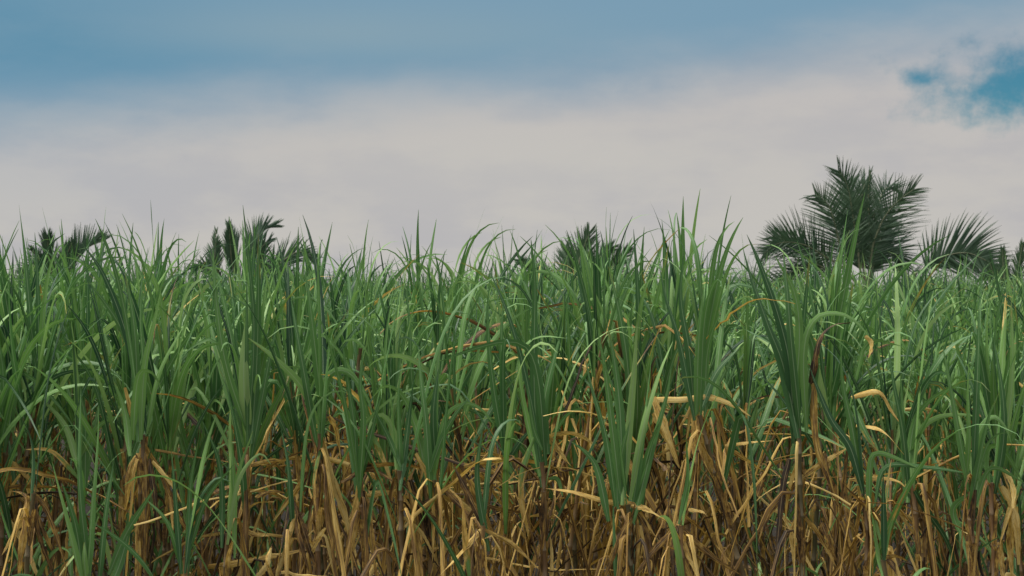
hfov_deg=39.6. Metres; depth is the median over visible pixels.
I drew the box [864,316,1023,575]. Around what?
sugarcane plant
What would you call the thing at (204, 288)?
sugarcane plant
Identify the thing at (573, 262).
sugarcane plant
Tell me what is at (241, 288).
sugarcane plant
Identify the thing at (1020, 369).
sugarcane plant
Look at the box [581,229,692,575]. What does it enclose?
sugarcane plant
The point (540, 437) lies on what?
sugarcane plant
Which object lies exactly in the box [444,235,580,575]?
sugarcane plant
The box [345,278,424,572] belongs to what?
sugarcane plant
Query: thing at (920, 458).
sugarcane plant
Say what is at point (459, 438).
sugarcane plant
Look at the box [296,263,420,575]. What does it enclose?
sugarcane plant
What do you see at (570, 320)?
sugarcane plant
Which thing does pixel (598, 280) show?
sugarcane plant
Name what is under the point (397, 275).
sugarcane plant
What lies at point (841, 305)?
sugarcane plant
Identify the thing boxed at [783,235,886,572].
sugarcane plant
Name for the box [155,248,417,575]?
sugarcane plant
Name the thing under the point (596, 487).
sugarcane plant
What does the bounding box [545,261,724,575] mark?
sugarcane plant
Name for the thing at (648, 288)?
sugarcane plant
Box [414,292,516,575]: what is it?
sugarcane plant
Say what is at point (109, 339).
sugarcane plant
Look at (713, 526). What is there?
sugarcane plant
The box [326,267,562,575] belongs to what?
sugarcane plant
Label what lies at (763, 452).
sugarcane plant
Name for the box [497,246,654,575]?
sugarcane plant
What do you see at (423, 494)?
sugarcane plant
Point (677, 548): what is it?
sugarcane plant
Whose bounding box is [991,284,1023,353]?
sugarcane plant
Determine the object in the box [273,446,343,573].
sugarcane plant
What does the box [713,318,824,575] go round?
sugarcane plant
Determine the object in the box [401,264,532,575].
sugarcane plant
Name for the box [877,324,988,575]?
sugarcane plant
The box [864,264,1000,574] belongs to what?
sugarcane plant
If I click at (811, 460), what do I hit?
sugarcane plant
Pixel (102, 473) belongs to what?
sugarcane plant
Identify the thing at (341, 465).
sugarcane plant
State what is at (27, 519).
sugarcane plant
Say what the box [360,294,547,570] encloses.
sugarcane plant
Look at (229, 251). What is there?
coconut palm
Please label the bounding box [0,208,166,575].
sugarcane plant
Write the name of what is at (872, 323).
sugarcane plant
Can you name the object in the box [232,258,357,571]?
sugarcane plant
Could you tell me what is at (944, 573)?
sugarcane plant
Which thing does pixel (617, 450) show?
sugarcane plant
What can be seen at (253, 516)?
sugarcane plant
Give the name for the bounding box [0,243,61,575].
sugarcane plant
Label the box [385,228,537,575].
sugarcane plant
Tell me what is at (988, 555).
sugarcane plant
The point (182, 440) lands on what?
sugarcane plant
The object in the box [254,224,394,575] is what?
sugarcane plant
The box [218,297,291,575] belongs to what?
sugarcane plant
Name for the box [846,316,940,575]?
sugarcane plant
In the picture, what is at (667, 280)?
sugarcane plant
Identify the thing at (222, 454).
sugarcane plant
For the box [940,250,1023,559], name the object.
sugarcane plant
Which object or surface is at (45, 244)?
coconut palm
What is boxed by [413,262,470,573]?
sugarcane plant
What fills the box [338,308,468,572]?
sugarcane plant
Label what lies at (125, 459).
sugarcane plant
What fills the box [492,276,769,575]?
sugarcane plant
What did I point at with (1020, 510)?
sugarcane plant
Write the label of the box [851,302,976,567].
sugarcane plant
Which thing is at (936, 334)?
sugarcane plant
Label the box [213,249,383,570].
sugarcane plant
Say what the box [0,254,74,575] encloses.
sugarcane plant
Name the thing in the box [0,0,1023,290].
sky
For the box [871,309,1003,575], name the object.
sugarcane plant
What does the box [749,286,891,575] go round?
sugarcane plant
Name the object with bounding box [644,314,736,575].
sugarcane plant
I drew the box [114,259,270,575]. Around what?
sugarcane plant
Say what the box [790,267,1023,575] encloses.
sugarcane plant
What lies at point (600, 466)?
sugarcane plant
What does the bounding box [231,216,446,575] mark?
sugarcane plant
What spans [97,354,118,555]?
sugarcane plant
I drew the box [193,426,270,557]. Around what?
sugarcane plant
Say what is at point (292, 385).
sugarcane plant
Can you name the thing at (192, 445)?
sugarcane plant
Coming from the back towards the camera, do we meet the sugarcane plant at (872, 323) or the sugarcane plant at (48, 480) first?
the sugarcane plant at (48, 480)
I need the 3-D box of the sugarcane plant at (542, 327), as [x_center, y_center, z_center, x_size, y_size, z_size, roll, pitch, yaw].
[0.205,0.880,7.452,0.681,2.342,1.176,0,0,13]
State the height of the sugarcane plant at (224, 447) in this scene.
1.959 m
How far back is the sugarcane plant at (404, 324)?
7.76 m
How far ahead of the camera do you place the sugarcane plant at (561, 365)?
6.06 m
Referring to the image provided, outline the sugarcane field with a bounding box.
[0,223,1023,573]
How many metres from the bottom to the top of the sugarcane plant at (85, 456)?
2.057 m
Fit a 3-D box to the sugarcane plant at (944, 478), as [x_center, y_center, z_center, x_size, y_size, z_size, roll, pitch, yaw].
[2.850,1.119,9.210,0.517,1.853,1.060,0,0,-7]
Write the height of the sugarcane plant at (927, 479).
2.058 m
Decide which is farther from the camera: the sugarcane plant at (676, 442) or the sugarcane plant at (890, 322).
the sugarcane plant at (890, 322)
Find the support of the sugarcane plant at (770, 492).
on the ground
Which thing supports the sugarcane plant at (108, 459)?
on the ground
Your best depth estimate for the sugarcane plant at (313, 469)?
8.57 m
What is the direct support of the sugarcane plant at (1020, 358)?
on the ground
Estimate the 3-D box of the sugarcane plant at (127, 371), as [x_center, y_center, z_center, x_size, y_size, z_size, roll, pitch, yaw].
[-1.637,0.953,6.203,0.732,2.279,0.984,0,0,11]
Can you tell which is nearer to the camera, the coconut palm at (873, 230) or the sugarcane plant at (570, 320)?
the sugarcane plant at (570, 320)
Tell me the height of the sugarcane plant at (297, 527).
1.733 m
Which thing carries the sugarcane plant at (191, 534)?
on the ground
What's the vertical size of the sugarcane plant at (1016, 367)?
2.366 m
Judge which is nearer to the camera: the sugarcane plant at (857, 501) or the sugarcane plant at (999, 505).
the sugarcane plant at (999, 505)
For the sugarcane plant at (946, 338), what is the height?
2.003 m
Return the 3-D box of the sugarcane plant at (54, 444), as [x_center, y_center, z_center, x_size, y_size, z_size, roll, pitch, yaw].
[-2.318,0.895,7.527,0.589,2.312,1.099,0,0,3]
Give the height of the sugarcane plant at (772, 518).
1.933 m
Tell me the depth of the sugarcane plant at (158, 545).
7.54 m
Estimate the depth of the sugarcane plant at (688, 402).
8.23 m
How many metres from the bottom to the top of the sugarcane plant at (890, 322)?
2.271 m
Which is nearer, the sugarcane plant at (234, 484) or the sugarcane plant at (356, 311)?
the sugarcane plant at (234, 484)
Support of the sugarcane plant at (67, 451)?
on the ground
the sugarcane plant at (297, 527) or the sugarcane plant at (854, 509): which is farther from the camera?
the sugarcane plant at (854, 509)
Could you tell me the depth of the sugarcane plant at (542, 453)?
8.62 m
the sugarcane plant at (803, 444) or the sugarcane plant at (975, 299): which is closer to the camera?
the sugarcane plant at (803, 444)
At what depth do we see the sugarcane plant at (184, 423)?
9.01 m
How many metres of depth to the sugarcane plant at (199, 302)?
8.24 m
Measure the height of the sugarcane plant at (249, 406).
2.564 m
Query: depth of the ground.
12.15 m
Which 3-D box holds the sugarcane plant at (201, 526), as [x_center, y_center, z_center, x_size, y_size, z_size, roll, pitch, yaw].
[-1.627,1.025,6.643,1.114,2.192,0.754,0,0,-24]
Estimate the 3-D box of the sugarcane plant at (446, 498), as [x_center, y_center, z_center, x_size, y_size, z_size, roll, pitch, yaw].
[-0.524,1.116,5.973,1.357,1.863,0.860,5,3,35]
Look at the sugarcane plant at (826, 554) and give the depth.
7.85 m
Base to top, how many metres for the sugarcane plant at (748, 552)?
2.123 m
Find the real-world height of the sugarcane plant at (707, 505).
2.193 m
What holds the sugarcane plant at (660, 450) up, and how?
on the ground
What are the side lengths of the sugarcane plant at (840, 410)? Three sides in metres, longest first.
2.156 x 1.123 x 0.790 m
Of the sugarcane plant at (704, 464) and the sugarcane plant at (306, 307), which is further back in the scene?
the sugarcane plant at (704, 464)
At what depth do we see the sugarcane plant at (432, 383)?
6.46 m
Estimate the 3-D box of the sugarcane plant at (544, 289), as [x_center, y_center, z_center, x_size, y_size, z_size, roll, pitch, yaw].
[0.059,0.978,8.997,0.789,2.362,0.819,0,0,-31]
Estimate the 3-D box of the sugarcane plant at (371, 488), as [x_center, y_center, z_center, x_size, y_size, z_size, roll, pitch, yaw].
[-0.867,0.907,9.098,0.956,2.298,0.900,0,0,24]
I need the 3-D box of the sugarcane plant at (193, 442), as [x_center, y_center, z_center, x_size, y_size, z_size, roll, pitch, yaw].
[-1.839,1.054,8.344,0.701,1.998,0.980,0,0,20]
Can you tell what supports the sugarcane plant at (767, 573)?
on the ground
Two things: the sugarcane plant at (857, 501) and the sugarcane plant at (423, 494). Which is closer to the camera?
the sugarcane plant at (423, 494)
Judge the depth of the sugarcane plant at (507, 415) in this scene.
8.19 m
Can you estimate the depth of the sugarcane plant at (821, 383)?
5.73 m
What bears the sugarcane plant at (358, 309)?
on the ground
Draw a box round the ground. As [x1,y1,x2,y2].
[5,291,1023,575]
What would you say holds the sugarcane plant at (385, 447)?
on the ground
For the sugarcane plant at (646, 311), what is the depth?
8.87 m
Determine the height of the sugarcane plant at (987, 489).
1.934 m
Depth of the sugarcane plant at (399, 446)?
5.31 m
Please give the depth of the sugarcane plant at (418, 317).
8.26 m
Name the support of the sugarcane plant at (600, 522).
on the ground
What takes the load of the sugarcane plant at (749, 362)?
on the ground
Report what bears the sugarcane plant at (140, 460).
on the ground
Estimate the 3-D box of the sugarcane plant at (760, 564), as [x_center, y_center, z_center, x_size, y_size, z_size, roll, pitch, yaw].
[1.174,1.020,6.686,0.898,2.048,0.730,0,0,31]
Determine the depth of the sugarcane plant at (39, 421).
6.70 m
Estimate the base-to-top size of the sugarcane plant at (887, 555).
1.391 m
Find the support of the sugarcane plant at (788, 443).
on the ground
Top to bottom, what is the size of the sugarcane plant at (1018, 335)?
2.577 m
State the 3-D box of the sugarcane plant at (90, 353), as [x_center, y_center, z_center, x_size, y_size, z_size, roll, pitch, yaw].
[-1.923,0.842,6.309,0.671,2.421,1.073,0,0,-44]
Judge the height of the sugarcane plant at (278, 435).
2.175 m
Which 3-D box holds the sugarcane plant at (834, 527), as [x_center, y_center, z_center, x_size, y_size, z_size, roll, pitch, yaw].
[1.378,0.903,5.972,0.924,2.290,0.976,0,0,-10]
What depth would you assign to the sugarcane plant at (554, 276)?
6.38 m
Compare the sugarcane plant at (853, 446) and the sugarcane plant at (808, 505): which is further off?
the sugarcane plant at (808, 505)
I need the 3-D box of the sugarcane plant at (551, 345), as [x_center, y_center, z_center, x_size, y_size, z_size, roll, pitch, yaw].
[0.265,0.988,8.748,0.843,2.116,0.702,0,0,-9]
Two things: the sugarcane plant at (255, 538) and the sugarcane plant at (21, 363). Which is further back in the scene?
the sugarcane plant at (255, 538)
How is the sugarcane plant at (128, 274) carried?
on the ground
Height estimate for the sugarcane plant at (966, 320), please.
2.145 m
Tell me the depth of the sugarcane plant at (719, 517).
6.35 m
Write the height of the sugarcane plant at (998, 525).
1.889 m
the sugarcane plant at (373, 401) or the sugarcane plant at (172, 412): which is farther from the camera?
the sugarcane plant at (373, 401)
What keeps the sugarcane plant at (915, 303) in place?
on the ground
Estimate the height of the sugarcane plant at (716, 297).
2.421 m
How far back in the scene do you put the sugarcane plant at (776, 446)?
8.94 m
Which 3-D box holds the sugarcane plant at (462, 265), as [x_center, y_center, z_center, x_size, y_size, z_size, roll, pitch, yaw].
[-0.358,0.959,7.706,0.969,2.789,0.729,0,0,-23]
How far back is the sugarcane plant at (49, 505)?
8.99 m
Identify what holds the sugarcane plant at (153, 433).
on the ground
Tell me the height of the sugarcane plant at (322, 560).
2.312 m
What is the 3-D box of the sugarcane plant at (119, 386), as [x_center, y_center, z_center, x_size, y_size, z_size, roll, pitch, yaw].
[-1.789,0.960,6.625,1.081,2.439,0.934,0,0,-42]
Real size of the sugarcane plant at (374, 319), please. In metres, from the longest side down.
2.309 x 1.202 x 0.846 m
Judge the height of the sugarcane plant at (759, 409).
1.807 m
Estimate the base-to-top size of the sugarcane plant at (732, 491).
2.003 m
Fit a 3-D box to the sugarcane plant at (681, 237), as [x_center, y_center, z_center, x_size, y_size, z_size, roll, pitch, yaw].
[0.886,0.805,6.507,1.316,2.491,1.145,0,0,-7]
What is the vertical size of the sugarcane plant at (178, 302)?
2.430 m
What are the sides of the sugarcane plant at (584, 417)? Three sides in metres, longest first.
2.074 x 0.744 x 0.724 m
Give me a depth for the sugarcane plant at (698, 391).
5.40 m
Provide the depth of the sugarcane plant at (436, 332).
6.09 m
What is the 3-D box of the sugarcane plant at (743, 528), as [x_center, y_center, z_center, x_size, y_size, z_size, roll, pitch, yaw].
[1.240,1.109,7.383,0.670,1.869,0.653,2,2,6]
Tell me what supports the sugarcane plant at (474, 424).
on the ground
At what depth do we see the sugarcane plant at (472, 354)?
9.12 m
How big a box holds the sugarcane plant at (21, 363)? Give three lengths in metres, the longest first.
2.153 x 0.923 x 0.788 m
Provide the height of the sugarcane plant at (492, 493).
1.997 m
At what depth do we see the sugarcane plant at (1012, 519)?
5.29 m
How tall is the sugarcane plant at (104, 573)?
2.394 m
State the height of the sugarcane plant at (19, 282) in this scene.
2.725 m
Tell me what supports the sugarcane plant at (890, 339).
on the ground
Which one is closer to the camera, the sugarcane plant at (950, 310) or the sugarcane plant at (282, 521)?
the sugarcane plant at (282, 521)
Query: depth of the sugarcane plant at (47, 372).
6.07 m
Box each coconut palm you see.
[16,223,113,278]
[189,214,322,284]
[514,222,633,280]
[736,155,1015,294]
[986,239,1023,287]
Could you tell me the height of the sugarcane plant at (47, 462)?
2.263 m
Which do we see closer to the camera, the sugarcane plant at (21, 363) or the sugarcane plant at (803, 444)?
the sugarcane plant at (21, 363)
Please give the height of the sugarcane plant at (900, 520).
2.186 m
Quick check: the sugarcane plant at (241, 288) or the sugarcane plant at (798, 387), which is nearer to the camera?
the sugarcane plant at (798, 387)
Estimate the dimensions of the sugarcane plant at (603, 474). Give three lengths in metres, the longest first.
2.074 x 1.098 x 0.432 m
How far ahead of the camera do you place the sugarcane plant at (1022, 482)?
6.97 m
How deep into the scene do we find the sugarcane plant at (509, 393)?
7.09 m
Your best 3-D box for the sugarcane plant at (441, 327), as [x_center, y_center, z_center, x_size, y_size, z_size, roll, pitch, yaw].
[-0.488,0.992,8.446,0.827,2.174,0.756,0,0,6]
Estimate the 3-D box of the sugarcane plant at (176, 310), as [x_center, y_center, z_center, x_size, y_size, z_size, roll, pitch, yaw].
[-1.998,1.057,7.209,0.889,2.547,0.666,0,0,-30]
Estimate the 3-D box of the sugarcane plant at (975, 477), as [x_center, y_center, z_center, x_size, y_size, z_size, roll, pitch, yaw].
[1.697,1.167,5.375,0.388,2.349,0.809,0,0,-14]
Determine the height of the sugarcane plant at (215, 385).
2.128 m
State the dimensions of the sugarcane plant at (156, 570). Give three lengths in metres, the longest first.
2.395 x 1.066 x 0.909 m
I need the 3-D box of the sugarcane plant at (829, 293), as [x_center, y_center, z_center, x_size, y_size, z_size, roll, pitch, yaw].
[1.467,0.894,7.209,1.138,2.364,0.820,0,0,-29]
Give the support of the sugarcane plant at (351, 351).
on the ground
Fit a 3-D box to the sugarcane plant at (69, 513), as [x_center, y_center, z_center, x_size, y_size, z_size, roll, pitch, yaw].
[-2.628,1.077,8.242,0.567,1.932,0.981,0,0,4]
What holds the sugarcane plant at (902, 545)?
on the ground
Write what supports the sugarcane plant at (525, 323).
on the ground
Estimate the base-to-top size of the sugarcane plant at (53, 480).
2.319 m
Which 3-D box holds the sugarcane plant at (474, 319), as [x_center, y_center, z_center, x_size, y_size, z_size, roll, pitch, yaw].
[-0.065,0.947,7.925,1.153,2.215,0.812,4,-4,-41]
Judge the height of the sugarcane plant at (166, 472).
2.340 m
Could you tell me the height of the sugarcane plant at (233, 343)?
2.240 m
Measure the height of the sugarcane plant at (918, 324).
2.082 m
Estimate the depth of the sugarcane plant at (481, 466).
7.54 m
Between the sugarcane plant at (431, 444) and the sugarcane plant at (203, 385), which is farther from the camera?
the sugarcane plant at (203, 385)
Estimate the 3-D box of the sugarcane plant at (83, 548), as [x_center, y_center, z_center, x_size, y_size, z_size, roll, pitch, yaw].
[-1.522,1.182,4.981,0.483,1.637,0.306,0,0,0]
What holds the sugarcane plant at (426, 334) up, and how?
on the ground
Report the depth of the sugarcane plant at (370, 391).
8.04 m
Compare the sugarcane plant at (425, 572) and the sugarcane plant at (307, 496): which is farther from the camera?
the sugarcane plant at (307, 496)
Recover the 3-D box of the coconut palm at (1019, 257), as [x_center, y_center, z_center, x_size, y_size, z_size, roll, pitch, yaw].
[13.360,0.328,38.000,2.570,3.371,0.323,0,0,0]
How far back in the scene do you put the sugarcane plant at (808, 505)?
7.66 m
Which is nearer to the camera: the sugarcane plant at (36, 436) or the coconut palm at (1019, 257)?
the sugarcane plant at (36, 436)
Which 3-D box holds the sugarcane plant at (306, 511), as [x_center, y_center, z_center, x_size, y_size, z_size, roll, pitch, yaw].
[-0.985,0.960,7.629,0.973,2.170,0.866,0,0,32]
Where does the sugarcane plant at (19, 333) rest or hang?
on the ground
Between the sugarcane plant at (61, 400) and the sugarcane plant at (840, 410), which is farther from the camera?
the sugarcane plant at (840, 410)
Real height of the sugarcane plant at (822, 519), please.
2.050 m
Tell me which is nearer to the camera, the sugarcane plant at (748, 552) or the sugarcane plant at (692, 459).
the sugarcane plant at (748, 552)
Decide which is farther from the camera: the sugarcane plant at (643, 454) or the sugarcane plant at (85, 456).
the sugarcane plant at (643, 454)
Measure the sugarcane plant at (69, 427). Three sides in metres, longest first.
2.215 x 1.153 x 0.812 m
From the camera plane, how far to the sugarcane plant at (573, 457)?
5.98 m
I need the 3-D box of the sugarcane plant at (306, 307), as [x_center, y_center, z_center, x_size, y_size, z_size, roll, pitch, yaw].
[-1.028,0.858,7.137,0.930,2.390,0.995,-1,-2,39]
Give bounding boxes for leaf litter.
[6,513,1023,575]
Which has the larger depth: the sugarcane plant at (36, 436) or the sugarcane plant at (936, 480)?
the sugarcane plant at (36, 436)
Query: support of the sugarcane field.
on the ground
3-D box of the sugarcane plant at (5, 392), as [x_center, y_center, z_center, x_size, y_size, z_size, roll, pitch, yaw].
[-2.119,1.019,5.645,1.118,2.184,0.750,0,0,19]
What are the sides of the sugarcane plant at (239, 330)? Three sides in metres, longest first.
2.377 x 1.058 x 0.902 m
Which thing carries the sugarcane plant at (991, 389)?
on the ground
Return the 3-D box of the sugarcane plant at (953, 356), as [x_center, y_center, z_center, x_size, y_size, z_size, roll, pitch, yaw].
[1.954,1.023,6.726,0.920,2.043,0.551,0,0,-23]
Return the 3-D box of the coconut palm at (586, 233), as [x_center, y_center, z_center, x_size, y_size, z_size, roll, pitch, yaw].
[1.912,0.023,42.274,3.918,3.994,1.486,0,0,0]
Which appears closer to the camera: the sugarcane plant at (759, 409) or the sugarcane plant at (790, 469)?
the sugarcane plant at (759, 409)
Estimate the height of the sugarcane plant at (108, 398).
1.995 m
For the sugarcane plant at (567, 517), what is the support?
on the ground
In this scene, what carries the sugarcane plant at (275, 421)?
on the ground
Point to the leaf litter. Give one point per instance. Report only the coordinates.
(107, 565)
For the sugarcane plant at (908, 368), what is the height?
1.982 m
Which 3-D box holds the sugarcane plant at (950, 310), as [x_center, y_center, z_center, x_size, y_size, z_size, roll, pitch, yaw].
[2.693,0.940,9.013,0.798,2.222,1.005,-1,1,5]
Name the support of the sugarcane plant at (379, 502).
on the ground
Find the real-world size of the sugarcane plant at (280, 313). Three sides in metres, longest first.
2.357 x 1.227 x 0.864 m
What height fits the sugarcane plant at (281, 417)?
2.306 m
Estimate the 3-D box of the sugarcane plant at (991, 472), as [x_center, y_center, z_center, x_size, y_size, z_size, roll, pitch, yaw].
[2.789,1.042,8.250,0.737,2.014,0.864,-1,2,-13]
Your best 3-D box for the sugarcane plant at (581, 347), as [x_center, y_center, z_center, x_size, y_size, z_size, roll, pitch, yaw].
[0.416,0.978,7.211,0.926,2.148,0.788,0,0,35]
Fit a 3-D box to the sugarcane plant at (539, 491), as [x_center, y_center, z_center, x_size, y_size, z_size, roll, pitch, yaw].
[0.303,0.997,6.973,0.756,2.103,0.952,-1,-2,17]
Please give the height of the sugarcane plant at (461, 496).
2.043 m
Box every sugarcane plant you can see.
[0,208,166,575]
[0,212,132,575]
[0,219,251,575]
[0,222,120,573]
[0,234,155,575]
[0,236,115,547]
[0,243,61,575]
[0,250,110,575]
[0,250,113,575]
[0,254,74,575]
[0,263,63,562]
[0,268,115,575]
[0,289,100,575]
[0,295,105,575]
[0,298,73,575]
[2,234,171,575]
[3,210,190,575]
[9,226,177,575]
[10,273,109,565]
[12,396,154,575]
[15,260,104,561]
[15,261,107,569]
[16,238,114,575]
[23,417,51,575]
[24,303,75,531]
[25,226,207,575]
[26,319,124,575]
[30,340,110,575]
[32,247,218,575]
[41,366,111,546]
[43,429,99,570]
[45,237,265,575]
[51,245,238,575]
[55,248,207,552]
[55,274,253,575]
[56,292,224,575]
[69,210,234,575]
[78,280,179,556]
[79,214,237,575]
[80,314,114,575]
[89,224,237,575]
[91,219,308,572]
[94,313,194,547]
[95,417,232,575]
[97,291,200,574]
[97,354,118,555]
[102,285,184,575]
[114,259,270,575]
[123,390,349,575]
[128,234,237,543]
[130,411,270,575]
[134,251,420,575]
[143,238,550,571]
[150,272,323,575]
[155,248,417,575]
[156,217,317,575]
[157,227,389,575]
[157,229,313,567]
[157,322,187,575]
[158,329,330,575]
[165,251,293,575]
[166,294,230,553]
[172,271,291,558]
[177,321,214,575]
[179,315,256,554]
[180,241,414,575]
[185,268,342,575]
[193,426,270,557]
[199,328,234,559]
[200,254,299,573]
[209,255,395,575]
[210,285,367,569]
[212,320,326,568]
[213,208,285,575]
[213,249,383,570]
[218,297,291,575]
[228,225,399,575]
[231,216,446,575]
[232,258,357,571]
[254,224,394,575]
[254,250,324,563]
[255,266,381,573]
[263,289,358,560]
[264,219,446,574]
[264,270,634,575]
[271,246,521,575]
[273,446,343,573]
[275,295,374,574]
[279,264,414,575]
[286,280,366,575]
[294,276,531,575]
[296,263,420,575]
[300,281,500,575]
[303,240,450,575]
[321,337,579,575]
[323,242,474,575]
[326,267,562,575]
[330,286,436,575]
[334,272,405,571]
[337,252,539,575]
[337,256,463,575]
[337,257,497,573]
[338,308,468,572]
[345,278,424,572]
[351,305,520,574]
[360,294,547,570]
[364,275,494,575]
[365,255,665,575]
[368,214,532,575]
[371,209,499,512]
[373,326,493,575]
[375,322,478,575]
[380,242,610,575]
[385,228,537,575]
[396,275,513,573]
[396,419,537,575]
[401,240,661,575]
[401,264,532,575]
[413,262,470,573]
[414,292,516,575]
[416,260,557,575]
[416,301,757,575]
[422,238,584,575]
[423,289,537,575]
[438,284,549,575]
[439,291,507,575]
[440,214,695,575]
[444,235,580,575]
[450,264,613,575]
[462,256,565,562]
[462,319,510,570]
[463,231,613,575]
[466,303,559,559]
[470,249,617,570]
[479,231,713,561]
[484,218,692,575]
[488,226,757,575]
[488,291,684,575]
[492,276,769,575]
[494,279,581,564]
[497,213,661,575]
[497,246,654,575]
[509,319,574,575]
[518,293,657,575]
[518,298,675,575]
[529,253,615,571]
[539,224,752,575]
[543,227,702,559]
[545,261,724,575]
[546,325,687,575]
[548,294,593,567]
[548,308,619,526]
[548,347,606,567]
[556,289,606,565]
[578,191,885,575]
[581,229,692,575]
[581,288,697,556]
[593,232,745,575]
[606,330,868,575]
[614,321,664,574]
[620,197,815,575]
[622,289,951,575]
[627,274,691,524]
[635,393,738,575]
[644,312,749,523]
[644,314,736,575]
[647,279,723,551]
[648,265,778,575]
[651,305,806,575]
[652,253,783,575]
[653,316,775,575]
[659,315,740,556]
[666,363,778,575]
[675,235,873,575]
[677,277,807,575]
[679,292,845,575]
[684,296,794,575]
[685,353,793,575]
[703,320,782,575]
[706,256,844,575]
[709,358,760,522]
[710,193,950,575]
[711,315,783,575]
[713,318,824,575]
[714,310,785,568]
[722,312,776,568]
[730,230,915,554]
[731,290,801,575]
[732,259,964,575]
[736,269,890,575]
[740,289,925,575]
[740,292,862,575]
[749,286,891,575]
[750,231,961,575]
[752,299,868,574]
[753,305,962,575]
[754,299,883,575]
[754,309,886,575]
[754,315,818,570]
[759,321,799,573]
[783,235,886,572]
[789,234,1008,559]
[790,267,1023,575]
[791,283,983,569]
[793,278,867,575]
[794,286,894,573]
[810,348,1022,575]
[812,316,864,552]
[818,291,971,575]
[841,285,970,573]
[843,289,978,575]
[845,266,940,575]
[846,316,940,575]
[851,261,959,575]
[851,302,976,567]
[852,387,997,575]
[853,288,993,575]
[861,300,972,575]
[864,262,945,575]
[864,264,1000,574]
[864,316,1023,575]
[865,301,930,574]
[868,300,1023,575]
[870,462,929,575]
[871,289,1023,575]
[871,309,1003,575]
[873,292,1023,575]
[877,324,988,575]
[878,300,965,567]
[884,263,1010,572]
[887,294,1023,575]
[898,337,992,575]
[906,261,1021,550]
[908,304,1023,575]
[912,316,1023,575]
[914,345,1023,575]
[922,279,1023,575]
[930,293,1022,575]
[932,326,988,575]
[933,287,1023,575]
[935,284,1023,565]
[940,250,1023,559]
[947,332,1023,575]
[952,267,1023,566]
[953,280,1023,556]
[962,311,1023,541]
[968,292,1023,549]
[969,362,1023,562]
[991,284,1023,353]
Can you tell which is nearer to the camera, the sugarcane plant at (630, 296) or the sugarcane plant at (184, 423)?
the sugarcane plant at (630, 296)
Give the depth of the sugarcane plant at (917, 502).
5.39 m
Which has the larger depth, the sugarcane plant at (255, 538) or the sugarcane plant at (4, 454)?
the sugarcane plant at (255, 538)
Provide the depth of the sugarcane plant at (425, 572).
7.02 m
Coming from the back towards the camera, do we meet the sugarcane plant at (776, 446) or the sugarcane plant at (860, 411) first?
the sugarcane plant at (776, 446)
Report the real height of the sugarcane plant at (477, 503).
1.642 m
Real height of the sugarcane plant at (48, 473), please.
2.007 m
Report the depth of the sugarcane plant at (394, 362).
5.78 m
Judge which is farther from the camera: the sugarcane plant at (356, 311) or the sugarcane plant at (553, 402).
the sugarcane plant at (356, 311)
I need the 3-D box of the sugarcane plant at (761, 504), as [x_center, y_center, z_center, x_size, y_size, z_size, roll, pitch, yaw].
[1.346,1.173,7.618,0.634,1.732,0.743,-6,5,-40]
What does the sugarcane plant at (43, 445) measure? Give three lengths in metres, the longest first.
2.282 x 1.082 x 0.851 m
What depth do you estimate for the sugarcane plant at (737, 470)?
9.21 m
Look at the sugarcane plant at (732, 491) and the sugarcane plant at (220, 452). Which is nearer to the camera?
the sugarcane plant at (732, 491)
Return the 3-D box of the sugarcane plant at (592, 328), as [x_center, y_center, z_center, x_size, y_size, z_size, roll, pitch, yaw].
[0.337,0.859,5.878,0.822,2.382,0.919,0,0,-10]
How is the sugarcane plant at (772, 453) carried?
on the ground

